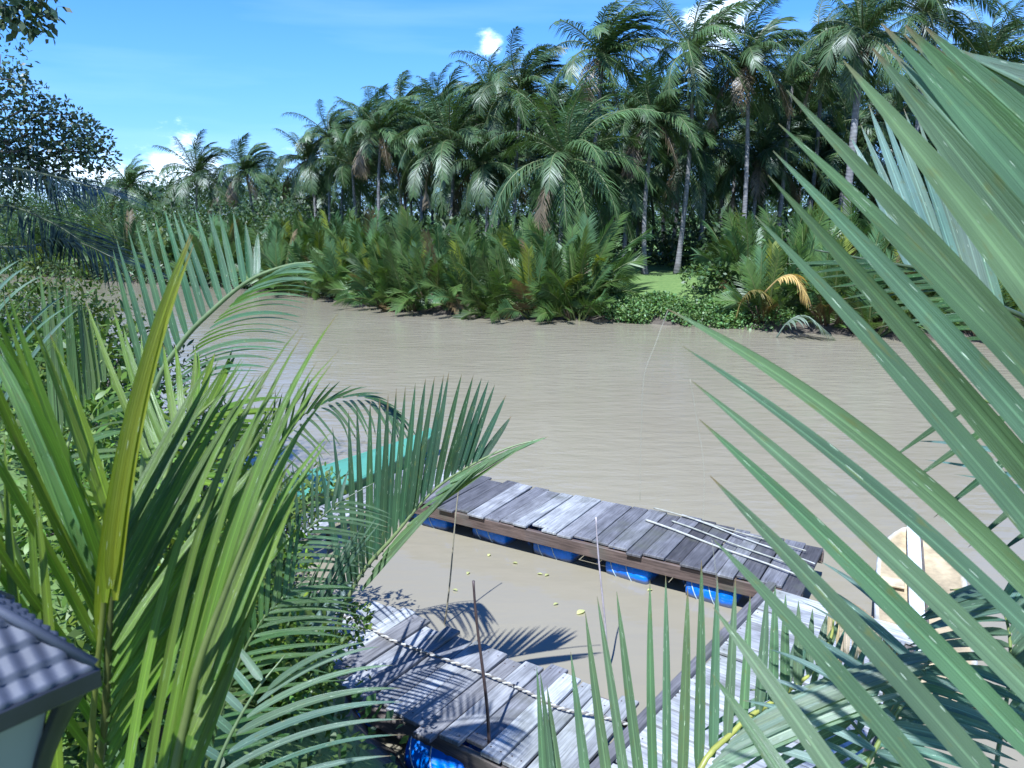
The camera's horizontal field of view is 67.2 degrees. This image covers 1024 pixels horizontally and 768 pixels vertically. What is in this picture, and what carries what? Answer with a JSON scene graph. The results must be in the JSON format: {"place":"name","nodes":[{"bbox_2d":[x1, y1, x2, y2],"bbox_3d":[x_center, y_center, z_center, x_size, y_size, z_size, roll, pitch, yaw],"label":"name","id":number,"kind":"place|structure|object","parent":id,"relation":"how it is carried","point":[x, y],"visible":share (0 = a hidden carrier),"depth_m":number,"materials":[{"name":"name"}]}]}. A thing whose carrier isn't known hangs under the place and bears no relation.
{"place":"outdoors","nodes":[
{"label":"outdoors","id":0,"kind":"place"},
{"bbox_2d":[0,215,1022,767],"bbox_3d":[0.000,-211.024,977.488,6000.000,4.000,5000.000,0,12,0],"label":"ground","id":1,"kind":"structure","parent":0,"point":[660,279],"depth_m":6.42,"materials":[{"name":"green plant"}]},
{"bbox_2d":[0,244,92,340],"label":"shrub","id":2,"kind":"object","parent":1,"relation":"on","point":[24,288],"visible":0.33,"depth_m":17.67,"materials":[{"name":"green plant"}]},
{"bbox_2d":[0,590,101,767],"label":"house","id":3,"kind":"structure","parent":1,"relation":"on","point":[44,668],"depth_m":0.93,"materials":[{"name":"tile"}]},
{"bbox_2d":[0,0,122,261],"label":"broadleaf tree","id":4,"kind":"object","parent":1,"relation":"on","point":[27,8],"visible":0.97,"depth_m":10.09,"materials":[{"name":"green plant"}]},
{"bbox_2d":[0,138,166,293],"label":"coconut palm","id":5,"kind":"object","parent":1,"relation":"on","point":[61,240],"visible":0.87,"depth_m":8.49,"materials":[{"name":"green plant"}]},
{"bbox_2d":[0,269,169,353],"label":"shrub","id":6,"kind":"object","parent":1,"relation":"on","point":[81,297],"visible":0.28,"depth_m":14.43,"materials":[{"name":"green plant"}]},
{"bbox_2d":[0,293,174,463],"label":"shrub","id":7,"kind":"object","parent":1,"relation":"on","point":[104,325],"visible":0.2,"depth_m":7.64,"materials":[{"name":"green plant"}]},
{"bbox_2d":[5,330,207,424],"bbox_3d":[-6.664,-0.103,12.332,4.110,1.794,2.352,0,12,0],"label":"shrub","id":8,"kind":"object","parent":1,"relation":"on","point":[173,376],"visible":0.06,"depth_m":12.41,"materials":[{"name":"green plant"}]},
{"bbox_2d":[0,365,221,572],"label":"shrub","id":9,"kind":"object","parent":1,"relation":"on","point":[92,405],"visible":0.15,"depth_m":5.75,"materials":[{"name":"green plant"}]},
{"bbox_2d":[84,204,167,265],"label":"nipa palm","id":10,"kind":"object","parent":1,"relation":"on","point":[133,224],"visible":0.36,"depth_m":54.40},
{"bbox_2d":[97,154,170,217],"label":"coconut palm","id":11,"kind":"object","parent":1,"relation":"on","point":[131,175],"visible":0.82,"depth_m":73.27,"materials":[{"name":"green plant"}]},
{"bbox_2d":[0,436,306,595],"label":"shrub","id":12,"kind":"object","parent":1,"relation":"on","point":[25,543],"visible":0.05,"depth_m":4.55,"materials":[{"name":"green plant"}]},
{"bbox_2d":[0,209,314,648],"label":"nipa palm","id":13,"kind":"object","parent":1,"relation":"on","point":[155,427],"visible":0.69,"depth_m":3.52,"materials":[{"name":"green plant"}]},
{"bbox_2d":[128,226,193,269],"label":"nipa palm","id":14,"kind":"object","parent":1,"relation":"on","point":[148,251],"visible":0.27,"depth_m":51.86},
{"bbox_2d":[21,514,314,767],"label":"shrub","id":15,"kind":"object","parent":1,"relation":"on","point":[71,619],"visible":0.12,"depth_m":3.46,"materials":[{"name":"green plant"}]},
{"bbox_2d":[0,233,336,767],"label":"nipa palm","id":16,"kind":"object","parent":1,"relation":"on","point":[117,555],"visible":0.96,"depth_m":1.47,"materials":[{"name":"green plant"}]},
{"bbox_2d":[0,170,345,294],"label":"upstream undergrowth","id":17,"kind":"object","parent":1,"relation":"on","point":[57,269],"visible":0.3,"depth_m":58.59,"materials":[{"name":"green plant"}]},
{"bbox_2d":[152,129,244,233],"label":"coconut palm","id":18,"kind":"object","parent":1,"relation":"on","point":[200,173],"visible":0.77,"depth_m":66.69,"materials":[{"name":"green plant"}]},
{"bbox_2d":[0,298,408,767],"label":"ground cover","id":19,"kind":"object","parent":1,"relation":"on","point":[302,761],"visible":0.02,"depth_m":4.57,"materials":[{"name":"green plant"}]},
{"bbox_2d":[170,213,251,282],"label":"nipa palm","id":20,"kind":"object","parent":1,"relation":"on","point":[201,258],"visible":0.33,"depth_m":48.91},
{"bbox_2d":[187,210,267,272],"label":"nipa palm","id":21,"kind":"object","parent":1,"relation":"on","point":[239,226],"visible":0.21,"depth_m":50.38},
{"bbox_2d":[205,132,295,223],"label":"coconut palm","id":22,"kind":"object","parent":1,"relation":"on","point":[247,165],"visible":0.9,"depth_m":65.89,"materials":[{"name":"green plant"}]},
{"bbox_2d":[238,225,303,289],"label":"nipa palm","id":23,"kind":"object","parent":1,"relation":"on","point":[273,249],"visible":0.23,"depth_m":45.76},
{"bbox_2d":[202,452,356,540],"bbox_3d":[-2.638,1.285,7.821,2.143,1.284,1.514,11,16,40],"label":"shrub","id":24,"kind":"object","parent":1,"relation":"on","point":[308,485],"visible":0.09,"depth_m":7.72,"materials":[{"name":"green plant"}]},
{"bbox_2d":[171,511,401,767],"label":"nipa palm","id":25,"kind":"object","parent":1,"relation":"on","point":[223,724],"visible":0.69,"depth_m":2.94,"materials":[{"name":"green plant"}]},
{"bbox_2d":[233,595,374,730],"bbox_3d":[-1.399,1.739,4.937,0.940,0.782,1.154,0,12,0],"label":"shrub","id":26,"kind":"object","parent":1,"relation":"on","point":[317,689],"visible":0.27,"depth_m":4.69,"materials":[{"name":"green plant"}]},
{"bbox_2d":[271,228,338,299],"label":"nipa palm","id":27,"kind":"object","parent":1,"relation":"on","point":[318,245],"visible":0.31,"depth_m":42.66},
{"bbox_2d":[268,120,356,219],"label":"coconut palm","id":28,"kind":"object","parent":1,"relation":"on","point":[307,183],"visible":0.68,"depth_m":57.09,"materials":[{"name":"green plant"}]},
{"bbox_2d":[280,162,361,225],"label":"coconut palm","id":29,"kind":"object","parent":1,"relation":"on","point":[318,203],"visible":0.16,"depth_m":63.13,"materials":[{"name":"green plant"}]},
{"bbox_2d":[286,209,362,262],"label":"nipa palm","id":30,"kind":"object","parent":1,"relation":"on","point":[334,219],"visible":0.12,"depth_m":45.68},
{"bbox_2d":[297,227,351,298],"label":"nipa palm","id":31,"kind":"object","parent":1,"relation":"on","point":[312,258],"visible":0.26,"depth_m":41.15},
{"bbox_2d":[283,99,377,224],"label":"coconut palm","id":32,"kind":"object","parent":1,"relation":"on","point":[339,118],"visible":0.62,"depth_m":56.47,"materials":[{"name":"green plant"}]},
{"bbox_2d":[301,237,363,296],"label":"nipa palm","id":33,"kind":"object","parent":1,"relation":"on","point":[320,267],"visible":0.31,"depth_m":40.52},
{"bbox_2d":[309,121,399,218],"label":"coconut palm","id":34,"kind":"object","parent":1,"relation":"on","point":[349,157],"visible":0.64,"depth_m":53.01,"materials":[{"name":"green plant"}]},
{"bbox_2d":[309,202,400,285],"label":"nipa palm","id":35,"kind":"object","parent":1,"relation":"on","point":[354,230],"visible":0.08,"depth_m":41.26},
{"bbox_2d":[315,157,400,219],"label":"coconut palm","id":36,"kind":"object","parent":1,"relation":"on","point":[358,205],"visible":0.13,"depth_m":59.26,"materials":[{"name":"green plant"}]},
{"bbox_2d":[324,234,400,308],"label":"nipa palm","id":37,"kind":"object","parent":1,"relation":"on","point":[341,291],"visible":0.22,"depth_m":38.04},
{"bbox_2d":[342,240,418,311],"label":"nipa palm","id":38,"kind":"object","parent":1,"relation":"on","point":[383,283],"visible":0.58,"depth_m":36.94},
{"bbox_2d":[335,205,431,279],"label":"nipa palm","id":39,"kind":"object","parent":1,"relation":"on","point":[373,237],"visible":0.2,"depth_m":40.35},
{"bbox_2d":[333,83,439,225],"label":"coconut palm","id":40,"kind":"object","parent":1,"relation":"on","point":[387,127],"visible":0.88,"depth_m":49.96,"materials":[{"name":"green plant"}]},
{"bbox_2d":[358,70,429,209],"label":"coconut palm","id":41,"kind":"object","parent":1,"relation":"on","point":[412,94],"visible":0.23,"depth_m":58.23,"materials":[{"name":"green plant"}]},
{"bbox_2d":[254,373,546,665],"bbox_3d":[-1.103,1.292,6.239,2.407,2.779,2.211,-7,14,-30],"label":"nipa palm","id":42,"kind":"object","parent":1,"relation":"on","point":[386,511],"visible":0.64,"depth_m":6.15,"materials":[{"name":"green plant"}]},
{"bbox_2d":[346,205,456,289],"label":"nipa palm","id":43,"kind":"object","parent":1,"relation":"on","point":[406,225],"visible":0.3,"depth_m":38.27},
{"bbox_2d":[367,166,437,225],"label":"coconut palm","id":44,"kind":"object","parent":1,"relation":"on","point":[394,190],"visible":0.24,"depth_m":57.42,"materials":[{"name":"green plant"}]},
{"bbox_2d":[365,239,449,311],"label":"nipa palm","id":45,"kind":"object","parent":1,"relation":"on","point":[397,285],"visible":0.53,"depth_m":36.06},
{"bbox_2d":[388,88,452,227],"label":"coconut palm","id":46,"kind":"object","parent":1,"relation":"on","point":[415,123],"visible":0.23,"depth_m":52.90,"materials":[{"name":"green plant"}]},
{"bbox_2d":[385,221,477,315],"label":"nipa palm","id":47,"kind":"object","parent":1,"relation":"on","point":[436,275],"visible":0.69,"depth_m":35.39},
{"bbox_2d":[397,62,472,191],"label":"coconut palm","id":48,"kind":"object","parent":1,"relation":"on","point":[440,79],"visible":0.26,"depth_m":56.08,"materials":[{"name":"green plant"}]},
{"bbox_2d":[0,157,876,244],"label":"woods","id":49,"kind":"object","parent":1,"relation":"on","point":[657,218],"visible":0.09,"depth_m":99.82,"materials":[{"name":"green plant"}]},
{"bbox_2d":[412,152,493,232],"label":"coconut palm","id":50,"kind":"object","parent":1,"relation":"on","point":[456,183],"visible":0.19,"depth_m":55.52,"materials":[{"name":"green plant"}]},
{"bbox_2d":[383,65,525,236],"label":"coconut palm","id":51,"kind":"object","parent":1,"relation":"on","point":[457,124],"visible":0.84,"depth_m":45.00,"materials":[{"name":"green plant"}]},
{"bbox_2d":[426,219,494,282],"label":"nipa palm","id":52,"kind":"object","parent":1,"relation":"on","point":[453,230],"visible":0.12,"depth_m":37.41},
{"bbox_2d":[413,238,509,313],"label":"nipa palm","id":53,"kind":"object","parent":1,"relation":"on","point":[452,278],"visible":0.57,"depth_m":34.80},
{"bbox_2d":[436,113,535,231],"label":"coconut palm","id":54,"kind":"object","parent":1,"relation":"on","point":[484,190],"visible":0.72,"depth_m":43.68,"materials":[{"name":"green plant"}]},
{"bbox_2d":[444,211,529,283],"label":"nipa palm","id":55,"kind":"object","parent":1,"relation":"on","point":[493,244],"visible":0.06,"depth_m":36.43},
{"bbox_2d":[455,46,522,227],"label":"coconut palm","id":56,"kind":"object","parent":1,"relation":"on","point":[504,66],"visible":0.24,"depth_m":53.97,"materials":[{"name":"green plant"}]},
{"bbox_2d":[452,242,550,322],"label":"nipa palm","id":57,"kind":"object","parent":1,"relation":"on","point":[496,274],"visible":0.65,"depth_m":33.78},
{"bbox_2d":[457,120,550,227],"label":"coconut palm","id":58,"kind":"object","parent":1,"relation":"on","point":[512,164],"visible":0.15,"depth_m":49.76,"materials":[{"name":"green plant"}]},
{"bbox_2d":[449,26,592,234],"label":"coconut palm","id":59,"kind":"object","parent":1,"relation":"on","point":[529,71],"visible":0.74,"depth_m":43.52,"materials":[{"name":"green plant"}]},
{"bbox_2d":[482,213,577,289],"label":"nipa palm","id":60,"kind":"object","parent":1,"relation":"on","point":[514,242],"visible":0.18,"depth_m":35.73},
{"bbox_2d":[473,232,590,319],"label":"nipa palm","id":61,"kind":"object","parent":1,"relation":"on","point":[517,292],"visible":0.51,"depth_m":33.19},
{"bbox_2d":[490,230,592,320],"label":"nipa palm","id":62,"kind":"object","parent":1,"relation":"on","point":[554,259],"visible":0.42,"depth_m":33.23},
{"bbox_2d":[204,203,894,272],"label":"undergrowth","id":63,"kind":"object","parent":1,"relation":"on","point":[665,245],"visible":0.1,"depth_m":45.73,"materials":[{"name":"green plant"}]},
{"bbox_2d":[503,75,612,227],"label":"coconut palm","id":64,"kind":"object","parent":1,"relation":"on","point":[539,117],"visible":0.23,"depth_m":47.12,"materials":[{"name":"green plant"}]},
{"bbox_2d":[517,242,627,323],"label":"nipa palm","id":65,"kind":"object","parent":1,"relation":"on","point":[543,313],"visible":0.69,"depth_m":32.88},
{"bbox_2d":[480,65,669,248],"bbox_3d":[3.333,-10.069,37.796,8.912,10.505,8.504,2,13,11],"label":"coconut palm","id":66,"kind":"object","parent":1,"relation":"on","point":[568,148],"visible":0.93,"depth_m":36.71,"materials":[{"name":"green plant"}]},
{"bbox_2d":[522,223,646,315],"bbox_3d":[2.919,-5.045,33.944,5.835,4.139,5.586,0,12,0],"label":"nipa palm","id":67,"kind":"object","parent":1,"relation":"on","point":[586,249],"visible":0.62,"depth_m":33.31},
{"bbox_2d":[522,204,656,295],"bbox_3d":[3.243,-6.094,35.900,6.532,4.678,5.931,6,14,24],"label":"nipa palm","id":68,"kind":"object","parent":1,"relation":"on","point":[624,261],"visible":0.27,"depth_m":35.20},
{"bbox_2d":[541,0,679,226],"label":"coconut palm","id":69,"kind":"object","parent":1,"relation":"on","point":[608,41],"visible":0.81,"depth_m":41.16,"materials":[{"name":"green plant"}]},
{"bbox_2d":[572,126,680,269],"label":"coconut palm","id":70,"kind":"object","parent":1,"relation":"on","point":[636,189],"visible":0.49,"depth_m":40.83,"materials":[{"name":"green plant"}]},
{"bbox_2d":[594,56,686,249],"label":"coconut palm","id":71,"kind":"object","parent":1,"relation":"on","point":[623,104],"visible":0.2,"depth_m":51.23,"materials":[{"name":"green plant"}]},
{"bbox_2d":[595,54,730,274],"bbox_3d":[7.813,-10.877,39.428,6.738,11.088,6.208,-11,17,-42],"label":"coconut palm","id":72,"kind":"object","parent":1,"relation":"on","point":[659,124],"visible":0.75,"depth_m":38.35,"materials":[{"name":"green plant"}]},
{"bbox_2d":[635,105,737,259],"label":"coconut palm","id":73,"kind":"object","parent":1,"relation":"on","point":[673,168],"visible":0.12,"depth_m":50.90,"materials":[{"name":"green plant"}]},
{"bbox_2d":[613,0,780,273],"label":"coconut palm","id":74,"kind":"object","parent":1,"relation":"on","point":[694,55],"visible":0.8,"depth_m":37.75,"materials":[{"name":"green plant"}]},
{"bbox_2d":[596,290,806,331],"bbox_3d":[7.487,-3.235,32.889,9.647,2.018,3.362,6,14,24],"label":"bank creeper","id":75,"kind":"object","parent":1,"relation":"on","point":[640,308],"visible":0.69,"depth_m":32.30,"materials":[{"name":"green plant"}]},
{"bbox_2d":[646,83,772,266],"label":"coconut palm","id":76,"kind":"object","parent":1,"relation":"on","point":[706,152],"visible":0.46,"depth_m":43.18,"materials":[{"name":"green plant"}]},
{"bbox_2d":[676,259,747,293],"bbox_3d":[9.512,-4.825,34.246,4.029,1.864,3.476,-8,15,-33],"label":"bush","id":77,"kind":"object","parent":1,"relation":"on","point":[710,266],"visible":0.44,"depth_m":33.64,"materials":[{"name":"green plant"}]},
{"bbox_2d":[673,163,765,234],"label":"coconut palm","id":78,"kind":"object","parent":1,"relation":"on","point":[708,220],"visible":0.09,"depth_m":55.57,"materials":[{"name":"green plant"}]},
{"bbox_2d":[688,206,789,294],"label":"nipa palm","id":79,"kind":"object","parent":1,"relation":"on","point":[731,249],"visible":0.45,"depth_m":33.44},
{"bbox_2d":[698,103,781,219],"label":"coconut palm","id":80,"kind":"object","parent":1,"relation":"on","point":[738,139],"visible":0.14,"depth_m":49.71,"materials":[{"name":"green plant"}]},
{"bbox_2d":[692,0,816,237],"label":"coconut palm","id":81,"kind":"object","parent":1,"relation":"on","point":[751,52],"visible":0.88,"depth_m":38.05,"materials":[{"name":"green plant"}]},
{"bbox_2d":[715,104,825,228],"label":"coconut palm","id":82,"kind":"object","parent":1,"relation":"on","point":[764,153],"visible":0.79,"depth_m":42.60,"materials":[{"name":"green plant"}]},
{"bbox_2d":[712,238,832,323],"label":"nipa palm","id":83,"kind":"object","parent":1,"relation":"on","point":[752,277],"visible":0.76,"depth_m":30.77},
{"bbox_2d":[714,109,845,222],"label":"coconut palm","id":84,"kind":"object","parent":1,"relation":"on","point":[794,148],"visible":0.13,"depth_m":47.27,"materials":[{"name":"green plant"}]},
{"bbox_2d":[537,560,1023,767],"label":"nipa palm","id":85,"kind":"object","parent":1,"relation":"on","point":[826,708],"visible":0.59,"depth_m":2.73,"materials":[{"name":"green plant"}]},
{"bbox_2d":[730,222,850,303],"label":"nipa palm","id":86,"kind":"object","parent":1,"relation":"on","point":[801,238],"visible":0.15,"depth_m":31.13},
{"bbox_2d":[724,194,859,293],"bbox_3d":[12.007,-5.632,32.552,5.804,4.755,6.184,0,12,0],"label":"nipa palm","id":87,"kind":"object","parent":1,"relation":"on","point":[815,212],"visible":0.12,"depth_m":31.96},
{"bbox_2d":[734,24,851,230],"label":"coconut palm","id":88,"kind":"object","parent":1,"relation":"on","point":[800,76],"visible":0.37,"depth_m":41.26,"materials":[{"name":"green plant"}]},
{"bbox_2d":[753,116,877,224],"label":"coconut palm","id":89,"kind":"object","parent":1,"relation":"on","point":[826,148],"visible":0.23,"depth_m":45.72,"materials":[{"name":"green plant"}]},
{"bbox_2d":[765,0,881,214],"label":"coconut palm","id":90,"kind":"object","parent":1,"relation":"on","point":[827,18],"visible":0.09,"depth_m":42.98,"materials":[{"name":"green plant"}]},
{"bbox_2d":[640,23,1023,767],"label":"nipa palm","id":91,"kind":"object","parent":1,"relation":"on","point":[966,107],"visible":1,"depth_m":1.47,"materials":[{"name":"green plant"}]},
{"bbox_2d":[765,233,907,326],"bbox_3d":[12.676,-4.230,30.242,5.037,3.946,4.809,0,12,0],"label":"nipa palm","id":92,"kind":"object","parent":1,"relation":"on","point":[823,309],"visible":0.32,"depth_m":29.89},
{"bbox_2d":[792,95,909,210],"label":"coconut palm","id":93,"kind":"object","parent":1,"relation":"on","point":[869,128],"visible":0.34,"depth_m":43.42,"materials":[{"name":"green plant"}]},
{"bbox_2d":[784,0,930,213],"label":"coconut palm","id":94,"kind":"object","parent":1,"relation":"on","point":[855,44],"visible":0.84,"depth_m":32.27,"materials":[{"name":"green plant"}]},
{"bbox_2d":[815,193,899,261],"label":"nipa palm","id":95,"kind":"object","parent":1,"relation":"on","point":[859,226],"visible":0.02,"depth_m":31.91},
{"bbox_2d":[799,225,938,335],"bbox_3d":[14.075,-3.800,29.101,5.388,4.586,6.109,-7,14,-28],"label":"nipa palm","id":96,"kind":"object","parent":1,"relation":"on","point":[865,312],"visible":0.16,"depth_m":28.91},
{"bbox_2d":[821,74,931,182],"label":"coconut palm","id":97,"kind":"object","parent":1,"relation":"on","point":[910,114],"visible":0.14,"depth_m":42.27,"materials":[{"name":"green plant"}]},
{"bbox_2d":[788,106,1023,546],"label":"nipa palm","id":98,"kind":"object","parent":1,"relation":"on","point":[910,191],"visible":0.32,"depth_m":2.94,"materials":[{"name":"green plant"}]},
{"bbox_2d":[842,0,1023,131],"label":"coconut palm","id":99,"kind":"object","parent":1,"relation":"on","point":[932,11],"visible":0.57,"depth_m":36.67,"materials":[{"name":"green plant"}]},
{"bbox_2d":[939,0,1023,63],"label":"coconut palm","id":100,"kind":"object","parent":1,"relation":"on","point":[995,39],"visible":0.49,"depth_m":38.74,"materials":[{"name":"green plant"}]},
{"bbox_2d":[0,273,1023,767],"bbox_3d":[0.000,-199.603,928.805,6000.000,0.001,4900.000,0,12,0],"label":"river water","id":101,"kind":"structure","parent":0,"point":[572,391],"depth_m":16.21,"materials":[{"name":"liquid"}]},
{"bbox_2d":[270,428,431,513],"bbox_3d":[-2.595,1.500,13.012,1.014,0.641,4.353,8,15,31],"label":"boat","id":102,"kind":"object","parent":101,"relation":"on","point":[343,465],"visible":0.17,"depth_m":12.65,"materials":[{"name":"teal paint"}]},
{"bbox_2d":[328,601,638,767],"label":"floating dock","id":103,"kind":"object","parent":101,"relation":"on","point":[438,707],"visible":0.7,"depth_m":6.62,"materials":[{"name":"grey wood"}]},
{"bbox_2d":[472,580,490,743],"bbox_3d":[-0.229,2.312,5.945,0.140,1.718,0.039,0,12,0],"label":"stick","id":104,"kind":"object","parent":103,"relation":"on","point":[483,676],"visible":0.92,"depth_m":5.91,"materials":[{"name":"brown wood"}]},
{"bbox_2d":[336,612,627,725],"bbox_3d":[-0.445,2.571,7.029,3.432,0.038,0.158,8,15,32],"label":"rope","id":105,"kind":"object","parent":103,"relation":"on","point":[553,705],"visible":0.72,"depth_m":6.93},
{"bbox_2d":[373,464,823,607],"bbox_3d":[0.828,2.082,10.737,6.396,0.601,1.537,8,14,31],"label":"floating dock","id":106,"kind":"object","parent":101,"relation":"on","point":[634,545],"visible":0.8,"depth_m":10.09,"materials":[{"name":"grey wood"}]},
{"bbox_2d":[590,581,916,767],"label":"wooden pier","id":107,"kind":"structure","parent":101,"relation":"in","point":[792,600],"depth_m":6.67,"materials":[{"name":"grey wood"}]},
{"bbox_2d":[874,526,977,709],"bbox_3d":[4.638,2.512,8.745,0.960,0.577,3.986,6,14,25],"label":"boat","id":108,"kind":"object","parent":101,"relation":"on","point":[938,569],"visible":0.13,"depth_m":9.25,"materials":[{"name":"beige paint"}]},
{"bbox_2d":[0,0,1023,214],"label":"sky","id":109,"kind":"structure","parent":0,"point":[152,72],"materials":[{"name":"blue"}]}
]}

